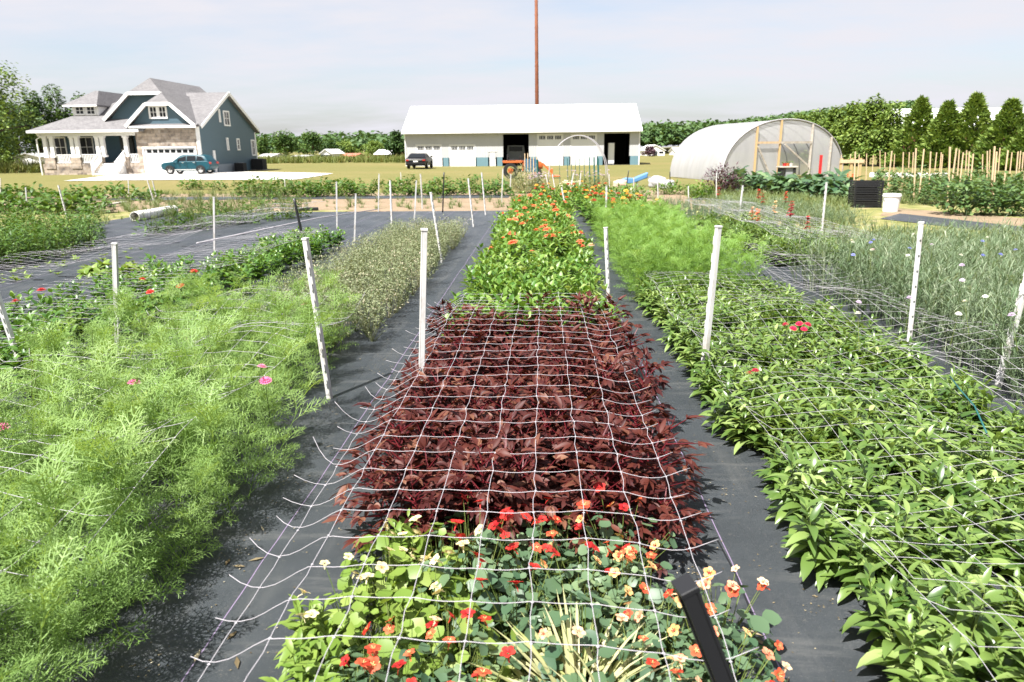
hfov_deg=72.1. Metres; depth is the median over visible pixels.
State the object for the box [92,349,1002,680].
leaf litter
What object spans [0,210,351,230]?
weedy strip
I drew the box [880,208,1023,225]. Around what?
soil strip
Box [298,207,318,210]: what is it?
black tube
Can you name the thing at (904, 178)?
tomato plant
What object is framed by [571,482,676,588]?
nasturtium plant
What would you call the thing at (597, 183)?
flowering bush
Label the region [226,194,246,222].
tall weed
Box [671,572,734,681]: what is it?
black stake
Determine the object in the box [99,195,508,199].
fabric border
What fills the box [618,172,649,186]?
blue barrow
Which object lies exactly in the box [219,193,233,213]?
tall weed
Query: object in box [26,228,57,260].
bushy plant
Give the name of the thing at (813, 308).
celosia plant
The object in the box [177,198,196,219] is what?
tall weed
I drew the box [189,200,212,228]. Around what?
tall weed
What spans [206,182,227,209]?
tall weed
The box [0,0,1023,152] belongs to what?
sky
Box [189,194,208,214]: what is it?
tall weed
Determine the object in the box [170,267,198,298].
zinnia plant
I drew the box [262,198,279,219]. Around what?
tall weed
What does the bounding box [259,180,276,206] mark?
tall weed
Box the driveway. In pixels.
[66,172,331,180]
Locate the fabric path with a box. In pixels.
[0,209,1023,681]
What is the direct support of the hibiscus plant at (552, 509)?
on the fabric path
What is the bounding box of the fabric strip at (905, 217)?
[881,213,1022,233]
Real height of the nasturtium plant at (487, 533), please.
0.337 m
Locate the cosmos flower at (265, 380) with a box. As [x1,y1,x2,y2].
[259,376,271,418]
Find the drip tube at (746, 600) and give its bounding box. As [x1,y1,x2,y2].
[716,539,770,660]
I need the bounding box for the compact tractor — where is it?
[502,154,559,178]
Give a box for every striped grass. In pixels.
[465,585,694,681]
[519,621,684,681]
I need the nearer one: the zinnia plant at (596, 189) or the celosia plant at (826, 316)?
the celosia plant at (826, 316)
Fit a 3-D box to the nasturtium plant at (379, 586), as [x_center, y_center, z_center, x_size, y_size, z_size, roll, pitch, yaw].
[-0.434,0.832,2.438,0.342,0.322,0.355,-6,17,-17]
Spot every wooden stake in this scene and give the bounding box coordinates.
[853,152,855,179]
[888,151,892,188]
[901,152,903,185]
[913,148,916,199]
[919,149,924,191]
[928,152,930,183]
[947,147,950,208]
[952,148,957,177]
[957,150,959,174]
[960,152,963,181]
[967,152,969,179]
[970,154,973,179]
[986,151,987,180]
[989,146,995,204]
[992,152,997,194]
[1003,150,1008,183]
[1015,152,1018,174]
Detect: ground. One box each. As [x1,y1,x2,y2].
[0,147,1023,193]
[681,193,1023,261]
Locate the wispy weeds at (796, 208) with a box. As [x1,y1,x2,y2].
[659,192,1023,274]
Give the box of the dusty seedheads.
[213,214,470,344]
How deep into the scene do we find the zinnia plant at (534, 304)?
5.18 m
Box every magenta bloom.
[788,326,796,341]
[795,321,803,337]
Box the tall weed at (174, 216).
[162,203,185,229]
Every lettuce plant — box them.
[76,266,93,276]
[81,263,104,271]
[91,267,105,275]
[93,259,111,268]
[110,264,134,272]
[120,261,136,269]
[128,264,146,272]
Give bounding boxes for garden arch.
[548,135,607,181]
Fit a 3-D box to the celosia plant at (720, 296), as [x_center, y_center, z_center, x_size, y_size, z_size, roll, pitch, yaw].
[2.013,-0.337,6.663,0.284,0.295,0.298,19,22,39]
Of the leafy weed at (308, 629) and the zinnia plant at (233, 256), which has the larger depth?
the zinnia plant at (233, 256)
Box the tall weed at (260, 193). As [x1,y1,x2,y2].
[249,180,269,205]
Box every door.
[119,136,136,161]
[142,146,197,173]
[212,150,217,171]
[415,144,442,165]
[449,144,475,165]
[488,151,496,165]
[537,134,562,165]
[570,133,596,164]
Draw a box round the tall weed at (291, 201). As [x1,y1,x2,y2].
[281,193,301,218]
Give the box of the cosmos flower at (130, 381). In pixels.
[128,379,139,406]
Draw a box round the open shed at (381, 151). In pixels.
[375,149,402,155]
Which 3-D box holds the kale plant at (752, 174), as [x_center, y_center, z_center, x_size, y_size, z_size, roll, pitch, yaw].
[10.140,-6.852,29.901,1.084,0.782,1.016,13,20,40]
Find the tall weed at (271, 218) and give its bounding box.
[264,203,279,220]
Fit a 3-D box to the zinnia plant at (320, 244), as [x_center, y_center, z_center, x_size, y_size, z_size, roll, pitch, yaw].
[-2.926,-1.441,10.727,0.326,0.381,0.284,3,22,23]
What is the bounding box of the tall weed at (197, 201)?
[191,188,211,214]
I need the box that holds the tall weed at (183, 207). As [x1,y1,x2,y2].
[178,197,195,218]
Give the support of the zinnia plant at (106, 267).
on the fabric path
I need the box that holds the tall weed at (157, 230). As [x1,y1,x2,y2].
[147,210,165,234]
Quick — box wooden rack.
[838,158,864,179]
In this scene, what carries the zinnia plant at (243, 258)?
on the fabric path
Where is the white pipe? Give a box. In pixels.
[130,205,178,220]
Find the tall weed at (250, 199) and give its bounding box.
[240,183,260,209]
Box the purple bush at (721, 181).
[700,162,745,192]
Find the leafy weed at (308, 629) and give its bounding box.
[269,594,348,673]
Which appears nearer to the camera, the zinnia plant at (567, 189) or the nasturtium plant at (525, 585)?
the nasturtium plant at (525, 585)
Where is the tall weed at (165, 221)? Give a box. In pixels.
[155,212,173,233]
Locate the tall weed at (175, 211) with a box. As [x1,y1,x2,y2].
[159,193,186,229]
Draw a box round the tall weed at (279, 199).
[271,185,290,207]
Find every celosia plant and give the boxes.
[632,270,657,304]
[635,279,666,308]
[638,272,663,294]
[639,282,670,317]
[651,295,677,326]
[652,293,681,322]
[657,313,688,351]
[658,274,677,291]
[661,276,691,301]
[663,298,693,330]
[666,282,690,307]
[667,319,704,361]
[668,271,698,294]
[669,294,698,319]
[669,307,691,329]
[673,287,699,313]
[674,333,723,377]
[678,316,704,344]
[683,288,716,323]
[683,338,714,366]
[684,304,719,332]
[686,338,736,400]
[688,268,709,289]
[688,306,703,326]
[692,289,707,307]
[693,285,707,295]
[693,362,726,407]
[696,284,716,303]
[697,313,725,342]
[697,325,728,351]
[698,346,733,384]
[699,375,766,443]
[700,300,727,327]
[700,325,724,340]
[707,275,735,292]
[710,360,764,406]
[712,333,751,369]
[713,296,734,321]
[714,287,729,305]
[714,289,739,305]
[714,298,740,321]
[714,299,743,340]
[715,389,775,453]
[716,280,732,293]
[717,334,747,367]
[719,314,760,336]
[720,274,738,291]
[724,280,747,302]
[726,323,755,356]
[728,351,759,387]
[730,283,756,304]
[731,277,746,289]
[732,314,766,345]
[732,362,769,390]
[732,364,787,413]
[733,300,760,325]
[735,292,757,313]
[736,290,759,315]
[738,332,787,368]
[740,362,777,394]
[741,322,778,361]
[743,270,774,296]
[743,299,772,314]
[744,314,771,334]
[745,394,806,459]
[746,286,763,305]
[746,377,797,426]
[747,296,782,324]
[748,285,764,308]
[750,344,785,377]
[751,276,775,296]
[753,431,822,498]
[754,390,813,444]
[754,435,805,483]
[755,289,775,310]
[756,320,797,349]
[757,325,778,339]
[757,360,806,401]
[759,304,786,332]
[760,448,842,533]
[763,274,783,293]
[764,281,787,301]
[766,299,785,314]
[767,290,800,322]
[767,319,791,336]
[767,338,808,373]
[770,326,806,370]
[771,284,803,314]
[771,359,806,394]
[773,318,798,339]
[773,342,812,381]
[773,370,811,400]
[776,299,805,325]
[779,335,812,362]
[780,377,818,426]
[780,415,844,475]
[781,493,874,593]
[783,418,833,461]
[784,285,807,312]
[784,466,852,531]
[786,293,808,315]
[791,317,822,357]
[792,298,814,322]
[792,312,816,335]
[794,317,828,342]
[797,355,844,403]
[799,295,829,321]
[799,360,829,388]
[800,331,837,371]
[801,387,862,440]
[802,313,827,339]
[802,346,834,376]
[802,392,863,454]
[803,295,835,321]
[804,327,832,357]
[804,370,859,415]
[810,327,853,368]
[813,305,840,333]
[815,306,848,338]
[816,298,848,324]
[816,380,858,419]
[816,427,885,489]
[817,313,853,348]
[820,449,899,511]
[820,513,918,604]
[823,328,876,372]
[824,467,893,536]
[825,360,868,403]
[828,351,868,387]
[828,403,900,462]
[829,323,876,354]
[834,309,854,334]
[836,351,862,369]
[839,376,873,412]
[839,552,948,652]
[841,309,867,336]
[844,383,906,440]
[845,386,901,422]
[847,337,874,359]
[847,422,918,489]
[849,415,899,454]
[851,351,885,386]
[851,489,931,559]
[851,589,981,681]
[852,332,901,376]
[853,314,894,341]
[857,498,955,590]
[858,336,892,372]
[863,361,908,405]
[863,458,917,514]
[866,329,887,350]
[869,423,924,479]
[877,471,945,529]
[877,621,985,681]
[879,395,936,440]
[880,327,917,361]
[880,334,918,363]
[882,428,951,494]
[883,354,913,389]
[884,373,931,412]
[887,335,937,377]
[891,378,931,416]
[892,412,939,463]
[895,350,945,388]
[896,554,993,650]
[898,410,969,477]
[900,379,967,430]
[900,445,980,503]
[905,493,998,572]
[910,366,944,399]
[910,459,994,544]
[914,521,997,589]
[920,376,965,414]
[922,566,1023,681]
[926,399,984,455]
[933,427,1023,492]
[937,366,981,409]
[937,369,993,430]
[938,362,975,394]
[939,379,1010,443]
[945,373,1001,432]
[960,429,1017,461]
[963,447,1023,512]
[968,495,1023,570]
[970,410,1023,457]
[974,477,1023,531]
[978,560,1023,654]
[978,633,1023,681]
[982,533,1023,584]
[985,441,1023,496]
[988,399,1023,443]
[994,430,1023,469]
[1000,583,1023,680]
[1006,427,1023,495]
[1007,404,1023,441]
[1008,510,1023,560]
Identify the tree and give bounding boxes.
[0,60,50,160]
[0,100,50,161]
[0,115,19,154]
[0,131,23,163]
[14,88,50,152]
[36,83,72,161]
[67,91,84,115]
[256,136,274,154]
[270,130,299,155]
[294,129,325,154]
[318,139,344,154]
[336,139,362,152]
[363,140,384,154]
[384,129,404,156]
[641,145,655,155]
[790,110,808,120]
[807,108,827,127]
[817,105,850,131]
[827,122,851,164]
[832,100,865,164]
[837,122,872,165]
[843,93,889,165]
[851,118,899,165]
[864,100,907,164]
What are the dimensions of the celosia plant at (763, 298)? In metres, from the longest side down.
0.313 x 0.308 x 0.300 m
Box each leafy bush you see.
[602,183,653,196]
[652,179,692,194]
[686,180,715,199]
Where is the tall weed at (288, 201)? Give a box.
[279,180,297,208]
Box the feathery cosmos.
[0,266,362,681]
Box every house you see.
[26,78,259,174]
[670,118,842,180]
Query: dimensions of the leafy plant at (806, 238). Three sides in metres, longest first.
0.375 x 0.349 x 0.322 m
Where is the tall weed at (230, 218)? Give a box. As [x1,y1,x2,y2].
[216,197,241,223]
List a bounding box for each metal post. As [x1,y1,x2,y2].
[536,160,538,181]
[593,157,594,184]
[597,158,599,184]
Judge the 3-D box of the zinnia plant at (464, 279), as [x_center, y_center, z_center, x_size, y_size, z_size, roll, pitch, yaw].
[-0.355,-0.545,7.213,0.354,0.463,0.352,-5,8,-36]
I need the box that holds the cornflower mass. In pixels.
[777,211,1023,404]
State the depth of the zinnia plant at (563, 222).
10.24 m
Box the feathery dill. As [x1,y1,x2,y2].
[585,195,773,300]
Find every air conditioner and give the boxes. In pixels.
[233,162,246,171]
[251,158,266,169]
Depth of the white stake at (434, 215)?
10.05 m
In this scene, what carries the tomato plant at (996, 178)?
on the weedy ground at (876, 213)
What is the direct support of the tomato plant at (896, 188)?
on the weedy ground at (876, 213)
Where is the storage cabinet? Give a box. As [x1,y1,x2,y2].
[607,143,614,164]
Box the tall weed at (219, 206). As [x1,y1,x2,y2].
[202,189,226,217]
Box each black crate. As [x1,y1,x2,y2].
[847,200,881,207]
[848,187,882,193]
[848,193,882,200]
[850,180,884,186]
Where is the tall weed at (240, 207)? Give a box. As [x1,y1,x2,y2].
[228,190,251,214]
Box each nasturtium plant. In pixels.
[288,560,416,675]
[298,621,408,681]
[309,643,414,681]
[323,588,457,681]
[337,518,438,610]
[339,546,438,631]
[354,616,472,681]
[359,649,417,681]
[371,553,499,675]
[376,548,470,627]
[388,514,482,610]
[389,596,522,681]
[418,499,531,631]
[421,526,528,649]
[426,608,523,681]
[430,487,518,580]
[456,548,581,676]
[471,612,568,681]
[486,510,581,625]
[489,497,574,582]
[508,510,606,586]
[510,585,640,681]
[525,542,623,645]
[542,522,629,604]
[569,533,661,609]
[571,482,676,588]
[571,540,680,652]
[582,613,698,681]
[598,550,689,665]
[605,589,717,681]
[636,579,773,681]
[658,647,774,681]
[661,669,701,681]
[668,565,781,673]
[688,627,791,681]
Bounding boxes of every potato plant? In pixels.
[177,178,200,189]
[191,179,209,189]
[208,180,228,189]
[229,179,246,189]
[232,180,260,196]
[245,183,270,196]
[246,175,266,188]
[262,177,286,196]
[265,175,286,188]
[278,186,290,196]
[283,178,299,186]
[285,180,312,196]
[290,178,320,196]
[300,176,316,187]
[305,183,325,196]
[312,180,339,195]
[314,176,334,189]
[324,177,352,196]
[337,180,358,195]
[345,182,367,195]
[350,178,364,188]
[350,183,377,195]
[370,179,384,187]
[383,177,404,188]
[383,181,410,195]
[398,174,418,187]
[399,185,418,194]
[406,186,422,195]
[417,183,440,194]
[423,176,453,195]
[423,179,438,188]
[432,176,455,187]
[435,182,455,195]
[449,183,465,194]
[454,174,473,188]
[461,184,477,194]
[469,174,488,187]
[471,181,488,194]
[475,179,499,195]
[486,179,514,195]
[490,174,508,187]
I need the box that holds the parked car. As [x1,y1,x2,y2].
[406,153,432,168]
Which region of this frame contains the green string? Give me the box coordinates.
[949,376,987,433]
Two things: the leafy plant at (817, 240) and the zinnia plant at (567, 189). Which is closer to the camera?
the leafy plant at (817, 240)
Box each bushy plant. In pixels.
[0,203,22,227]
[0,210,14,240]
[0,212,16,245]
[0,224,22,255]
[0,227,42,264]
[0,229,26,264]
[0,236,19,267]
[1,206,32,226]
[1,207,39,233]
[1,223,30,255]
[6,216,44,256]
[7,219,30,235]
[14,209,46,236]
[15,224,49,257]
[18,214,47,247]
[23,220,46,242]
[26,227,51,253]
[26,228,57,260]
[35,211,61,237]
[35,216,73,253]
[37,212,63,236]
[39,225,72,256]
[45,221,67,246]
[46,212,80,240]
[49,216,88,251]
[52,211,80,235]
[56,218,87,247]
[64,208,85,227]
[69,213,108,251]
[72,206,106,243]
[73,204,105,233]
[74,203,102,227]
[74,208,105,239]
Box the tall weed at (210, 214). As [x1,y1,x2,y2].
[198,196,223,226]
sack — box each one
[613,180,627,187]
[648,176,665,187]
[660,180,674,188]
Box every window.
[54,137,67,157]
[74,107,84,114]
[79,137,94,156]
[85,106,95,114]
[148,106,158,118]
[157,105,167,118]
[222,110,230,125]
[226,138,229,149]
[236,138,240,149]
[250,140,255,155]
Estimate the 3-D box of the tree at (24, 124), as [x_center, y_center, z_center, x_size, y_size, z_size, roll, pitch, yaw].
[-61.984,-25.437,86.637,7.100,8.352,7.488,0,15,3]
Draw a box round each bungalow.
[259,153,285,156]
[319,149,343,156]
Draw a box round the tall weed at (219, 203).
[206,189,233,214]
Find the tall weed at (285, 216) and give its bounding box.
[280,203,294,218]
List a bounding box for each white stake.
[0,294,21,369]
[57,185,66,215]
[111,242,120,368]
[213,197,215,251]
[301,237,332,398]
[336,182,337,228]
[354,194,356,240]
[378,174,379,211]
[389,180,392,227]
[414,181,416,219]
[418,228,427,380]
[420,174,422,208]
[429,192,442,262]
[468,178,473,226]
[481,172,485,214]
[501,169,502,200]
[603,227,610,310]
[605,186,606,206]
[699,225,722,386]
[738,185,743,212]
[821,182,827,233]
[907,222,924,353]
[994,272,1023,389]
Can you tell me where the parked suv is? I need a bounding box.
[160,154,218,173]
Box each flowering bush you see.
[525,172,552,193]
[559,180,583,193]
[564,169,608,190]
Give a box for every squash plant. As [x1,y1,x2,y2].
[0,190,19,211]
[0,198,9,213]
[1,184,14,198]
[1,194,30,206]
[3,183,32,198]
[8,198,44,214]
[11,192,55,213]
[17,181,48,197]
[29,192,60,211]
[34,189,50,198]
[36,190,80,213]
[45,190,86,213]
[47,188,73,200]
[62,183,91,198]
[67,186,106,211]
[69,184,104,196]
[75,193,116,214]
[90,188,106,199]
[103,181,132,197]
[109,184,144,200]
[131,186,154,198]
[144,187,165,200]
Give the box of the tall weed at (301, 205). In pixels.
[289,189,312,216]
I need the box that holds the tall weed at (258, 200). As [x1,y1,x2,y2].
[248,186,271,211]
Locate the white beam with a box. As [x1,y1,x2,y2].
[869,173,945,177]
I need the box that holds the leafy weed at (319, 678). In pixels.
[300,663,348,681]
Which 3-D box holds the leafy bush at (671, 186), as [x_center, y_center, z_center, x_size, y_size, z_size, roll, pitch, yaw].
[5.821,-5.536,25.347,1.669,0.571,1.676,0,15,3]
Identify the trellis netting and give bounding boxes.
[0,201,322,284]
[0,226,326,347]
[0,286,364,613]
[190,292,758,681]
[644,264,1023,681]
[685,198,888,239]
[731,242,1023,409]
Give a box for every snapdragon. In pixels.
[747,207,754,243]
[753,208,760,241]
[771,200,776,225]
[786,203,794,236]
[801,216,811,263]
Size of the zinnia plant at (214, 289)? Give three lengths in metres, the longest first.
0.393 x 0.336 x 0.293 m
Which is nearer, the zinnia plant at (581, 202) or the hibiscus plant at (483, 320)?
the hibiscus plant at (483, 320)
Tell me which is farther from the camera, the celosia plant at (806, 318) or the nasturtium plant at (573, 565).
the celosia plant at (806, 318)
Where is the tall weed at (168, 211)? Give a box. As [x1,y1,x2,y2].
[161,190,185,216]
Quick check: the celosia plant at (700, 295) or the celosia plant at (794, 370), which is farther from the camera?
the celosia plant at (700, 295)
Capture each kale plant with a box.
[719,168,744,190]
[723,165,748,184]
[729,175,755,190]
[735,175,764,192]
[743,170,762,183]
[749,176,770,191]
[755,171,788,193]
[762,175,787,194]
[770,175,796,193]
[771,170,795,185]
[782,174,812,195]
[788,169,811,185]
[789,181,817,194]
[796,177,821,196]
[799,174,823,181]
[808,172,828,183]
[810,177,842,197]
[813,173,846,198]
[818,167,850,184]
[827,182,852,198]
[830,183,851,199]
[839,175,866,184]
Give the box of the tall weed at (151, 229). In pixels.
[130,192,169,235]
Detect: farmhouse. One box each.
[640,145,665,155]
[668,147,677,154]
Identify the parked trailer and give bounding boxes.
[507,145,524,164]
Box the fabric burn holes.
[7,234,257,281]
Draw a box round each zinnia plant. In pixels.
[0,305,22,338]
[0,310,41,354]
[0,326,25,359]
[0,327,40,374]
[0,339,23,391]
[0,342,54,392]
[1,303,37,333]
[4,287,38,331]
[21,311,73,360]
[23,324,81,380]
[30,294,65,324]
[32,283,68,318]
[38,304,84,355]
[53,275,85,308]
[55,294,86,324]
[58,288,92,316]
[60,302,95,347]
[73,300,108,335]
[82,277,112,308]
[82,312,132,347]
[83,328,114,362]
[84,293,113,324]
[89,272,112,298]
[99,265,123,285]
[101,287,130,323]
[103,267,140,300]
[107,282,138,318]
[112,300,147,335]
[120,308,160,342]
[123,287,151,317]
[130,266,152,302]
[135,294,164,331]
[136,264,161,285]
[136,284,171,318]
[139,253,170,281]
[139,253,171,276]
[145,266,169,288]
[147,262,182,290]
[147,278,170,304]
[153,290,185,323]
[161,262,184,290]
[161,275,185,305]
[167,253,195,288]
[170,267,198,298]
[174,253,195,274]
[174,285,206,316]
[188,265,221,295]
[197,252,220,274]
[198,279,225,308]
[202,264,222,290]
[204,250,228,284]
[211,249,237,271]
[211,254,235,290]
[218,248,238,271]
[224,263,252,299]
[227,259,245,285]
[229,264,252,293]
[234,248,253,265]
[236,251,252,271]
[237,243,257,263]
[242,251,263,284]
[245,253,274,284]
[252,242,267,261]
[254,240,272,265]
[257,231,277,258]
[263,249,284,274]
[264,236,282,264]
[266,247,286,277]
[270,242,289,268]
[271,235,288,254]
[279,242,300,270]
[280,233,296,257]
[287,226,308,237]
[290,235,311,261]
[294,236,312,266]
[299,228,314,241]
[300,236,321,259]
[307,230,325,250]
[311,234,330,257]
[313,224,330,243]
[319,230,340,251]
[330,227,347,248]
[440,306,477,345]
[445,293,486,330]
[447,291,483,320]
[458,261,495,303]
[459,266,490,302]
[461,265,503,304]
[468,254,494,285]
[468,277,511,312]
[469,280,501,314]
[473,241,504,270]
[474,277,510,314]
[475,253,497,265]
[478,245,505,273]
[479,295,514,330]
[482,286,523,316]
[486,253,514,282]
[487,234,508,255]
[487,257,520,297]
[487,270,531,302]
[488,215,499,233]
[490,288,543,345]
[491,224,507,240]
[491,233,510,254]
[492,265,513,296]
[493,210,513,224]
[493,213,513,230]
[493,253,515,276]
[496,229,528,261]
[496,235,529,268]
[498,213,520,235]
[499,237,528,274]
[500,215,518,227]
[501,258,525,277]
[502,217,524,238]
[502,275,523,293]
[504,281,546,317]
[506,205,524,216]
[506,222,539,254]
[507,221,523,236]
[507,282,546,304]
[509,191,524,203]
[509,212,531,228]
[511,194,526,206]
[512,236,530,253]
[513,254,544,281]
[514,273,537,296]
[515,254,545,280]
[516,232,539,257]
[516,293,552,342]
[518,218,539,236]
[519,272,544,297]
[520,209,539,218]
[522,227,546,246]
[522,265,552,280]
[523,215,539,233]
[524,223,537,243]
[525,204,543,220]
[525,238,553,268]
[526,253,554,277]
[527,193,537,200]
[527,276,568,318]
[531,184,541,196]
[531,234,562,256]
[531,262,559,285]
[531,286,565,323]
[532,217,549,229]
[532,232,566,271]
[533,203,549,218]
[533,204,547,226]
[533,227,565,256]
[533,247,559,273]
[533,269,552,292]
[533,298,562,322]
[534,198,554,213]
[536,186,546,196]
[538,299,575,352]
[541,257,571,294]
[542,195,556,208]
[542,211,570,237]
[542,272,568,309]
[543,208,568,223]
[543,271,580,319]
[544,203,567,218]
[548,256,573,283]
[549,188,558,198]
[550,211,567,226]
[551,225,573,264]
[554,184,564,194]
[554,254,571,273]
[556,196,574,214]
[556,218,577,252]
[560,252,586,291]
[562,183,574,197]
[562,239,594,277]
[562,273,605,322]
[562,276,600,313]
[563,211,578,227]
[563,231,588,255]
[564,229,596,254]
[566,224,585,236]
[567,191,574,203]
[567,194,575,208]
[567,238,598,266]
[567,241,594,255]
[567,250,594,278]
[568,254,601,284]
[568,276,592,303]
[569,183,582,207]
[570,265,604,301]
[572,192,585,215]
[573,189,589,216]
[578,180,590,192]
[578,196,590,221]
[578,301,617,347]
[579,283,614,325]
[580,301,626,338]
[581,267,605,289]
[583,196,598,225]
[584,199,602,228]
[585,192,602,218]
[587,186,598,196]
[592,185,601,194]
[599,182,613,194]
[619,189,634,201]
[633,195,648,207]
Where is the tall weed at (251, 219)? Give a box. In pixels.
[238,190,264,223]
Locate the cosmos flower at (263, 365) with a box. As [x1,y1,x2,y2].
[257,364,266,397]
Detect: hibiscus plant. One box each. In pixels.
[322,439,425,551]
[333,410,444,526]
[345,437,454,555]
[351,392,445,471]
[359,455,467,552]
[370,387,452,442]
[370,408,450,491]
[372,378,441,435]
[376,430,483,534]
[377,377,454,441]
[379,359,449,436]
[379,419,481,517]
[389,404,454,475]
[395,364,479,437]
[395,448,499,529]
[397,380,480,476]
[398,404,469,499]
[399,381,492,461]
[401,343,453,394]
[402,447,526,582]
[406,341,469,400]
[409,327,502,400]
[412,318,474,380]
[412,373,468,415]
[414,346,490,428]
[420,435,547,581]
[425,299,461,351]
[425,300,479,358]
[425,306,482,355]
[426,329,481,376]
[429,309,477,375]
[432,344,488,408]
[437,378,517,460]
[438,410,509,507]
[439,336,493,371]
[441,422,526,519]
[442,313,495,349]
[444,414,515,501]
[446,367,508,423]
[446,369,512,441]
[448,308,503,374]
[448,400,553,510]
[449,327,493,352]
[450,422,560,542]
[451,386,507,432]
[452,318,495,360]
[454,342,527,412]
[458,323,501,374]
[458,420,572,526]
[459,303,496,334]
[460,374,562,461]
[465,349,522,407]
[467,435,595,550]
[468,345,503,373]
[469,314,506,348]
[469,433,593,567]
[472,315,535,355]
[474,307,529,358]
[474,309,517,367]
[477,354,550,427]
[479,351,538,390]
[480,367,549,458]
[483,348,538,410]
[484,361,527,390]
[487,334,542,400]
[488,301,533,355]
[493,371,567,436]
[493,416,564,509]
[494,386,571,469]
[497,309,552,344]
[497,343,576,411]
[500,340,532,369]
[502,333,555,360]
[505,394,600,500]
[507,375,577,460]
[510,392,602,480]
[511,306,561,353]
[513,290,582,346]
[515,366,572,454]
[516,408,580,470]
[518,315,564,348]
[519,341,549,376]
[521,334,585,396]
[525,420,662,552]
[527,317,576,344]
[527,380,591,472]
[528,317,568,353]
[529,305,577,363]
[530,342,596,403]
[530,474,638,564]
[532,343,592,391]
[533,360,595,409]
[534,323,574,351]
[535,327,579,376]
[535,352,622,400]
[536,342,592,398]
[538,367,590,404]
[541,413,638,509]
[544,323,595,371]
[544,390,612,480]
[547,291,608,338]
[547,379,608,418]
[550,450,676,557]
[556,419,649,509]
[557,400,632,474]
[560,410,675,533]
[565,347,626,417]
[566,348,654,433]
[566,368,627,453]
[567,290,622,349]
[568,356,641,428]
[569,342,624,398]
[571,325,620,352]
[572,313,629,347]
[573,442,679,544]
[574,338,641,395]
[577,359,635,409]
[577,390,654,473]
[578,334,606,351]
[578,340,618,377]
[579,382,630,418]
[580,292,637,350]
[580,315,630,366]
[585,410,713,522]
[586,316,649,381]
[589,322,632,358]
[592,391,710,484]
[595,389,661,442]
[596,351,664,413]
[597,418,704,500]
[598,406,660,462]
[600,319,643,360]
[600,324,655,397]
[600,418,704,535]
[601,345,675,441]
[608,473,712,579]
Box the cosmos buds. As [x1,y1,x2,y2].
[0,273,342,567]
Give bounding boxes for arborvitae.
[878,94,940,166]
[909,98,972,167]
[932,91,1001,167]
[963,97,1023,168]
[988,125,1023,170]
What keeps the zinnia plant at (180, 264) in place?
on the fabric path
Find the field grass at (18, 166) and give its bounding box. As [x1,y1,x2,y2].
[0,153,405,172]
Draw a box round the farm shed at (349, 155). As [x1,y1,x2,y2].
[342,153,363,156]
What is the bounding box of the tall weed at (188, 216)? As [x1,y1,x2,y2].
[178,199,197,228]
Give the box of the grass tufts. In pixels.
[0,184,1023,269]
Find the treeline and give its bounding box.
[255,130,403,152]
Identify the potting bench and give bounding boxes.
[776,166,797,175]
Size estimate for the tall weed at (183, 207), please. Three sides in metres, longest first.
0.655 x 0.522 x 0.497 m
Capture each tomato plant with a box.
[871,172,901,192]
[872,166,896,186]
[874,167,893,180]
[891,178,917,192]
[894,166,911,182]
[894,172,913,188]
[904,174,935,193]
[905,183,931,202]
[911,164,932,182]
[917,179,952,204]
[922,174,951,195]
[929,172,980,214]
[930,170,944,187]
[932,178,972,203]
[939,167,962,180]
[940,177,991,214]
[953,172,990,202]
[957,168,983,186]
[968,169,1002,191]
[969,162,990,181]
[971,186,1011,215]
[974,181,1003,200]
[979,186,1022,215]
[982,171,1023,202]
[989,174,1023,203]
[991,183,1023,214]
[1002,176,1023,193]
[1011,195,1023,213]
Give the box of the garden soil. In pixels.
[4,188,1021,257]
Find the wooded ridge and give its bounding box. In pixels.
[640,99,934,146]
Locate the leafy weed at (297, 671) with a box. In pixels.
[259,628,349,681]
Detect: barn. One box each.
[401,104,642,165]
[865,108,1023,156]
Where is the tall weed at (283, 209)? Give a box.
[274,193,292,217]
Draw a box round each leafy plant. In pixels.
[695,211,705,225]
[697,213,712,228]
[706,210,718,219]
[709,217,723,231]
[721,223,731,240]
[722,212,737,227]
[724,224,741,240]
[731,222,746,241]
[734,211,748,222]
[738,215,754,229]
[740,235,754,251]
[744,223,756,240]
[745,222,757,236]
[749,235,772,251]
[751,229,765,242]
[754,220,765,236]
[755,227,770,244]
[755,234,776,262]
[762,224,775,233]
[766,242,789,265]
[767,227,790,240]
[768,234,787,245]
[777,237,788,255]
[779,237,805,260]
[781,218,796,229]
[781,243,805,265]
[787,222,797,236]
[801,234,813,251]
[804,239,821,264]
[806,234,829,248]
[807,225,824,240]
[818,238,839,264]
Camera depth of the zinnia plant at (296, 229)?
11.29 m
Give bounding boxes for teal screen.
[524,153,536,182]
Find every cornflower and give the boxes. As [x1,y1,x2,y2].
[950,312,961,345]
[982,294,988,325]
[1007,312,1017,350]
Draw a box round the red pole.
[818,155,822,173]
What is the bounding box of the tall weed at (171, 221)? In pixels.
[160,207,178,229]
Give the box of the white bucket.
[882,193,901,211]
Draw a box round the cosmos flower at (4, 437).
[0,422,13,475]
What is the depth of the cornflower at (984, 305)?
4.40 m
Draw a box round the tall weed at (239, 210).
[231,198,250,223]
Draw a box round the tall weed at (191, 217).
[179,195,212,229]
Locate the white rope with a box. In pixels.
[196,209,377,243]
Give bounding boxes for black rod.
[293,198,302,233]
[442,172,444,211]
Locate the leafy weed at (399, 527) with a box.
[378,508,438,582]
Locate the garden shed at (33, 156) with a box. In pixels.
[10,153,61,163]
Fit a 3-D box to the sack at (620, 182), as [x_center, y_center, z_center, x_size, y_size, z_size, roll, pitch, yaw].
[4.799,-6.968,31.148,0.668,0.348,0.471,0,15,3]
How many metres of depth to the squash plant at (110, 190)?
25.73 m
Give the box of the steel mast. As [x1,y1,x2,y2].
[534,0,538,104]
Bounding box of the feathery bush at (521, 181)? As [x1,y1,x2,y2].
[504,165,545,192]

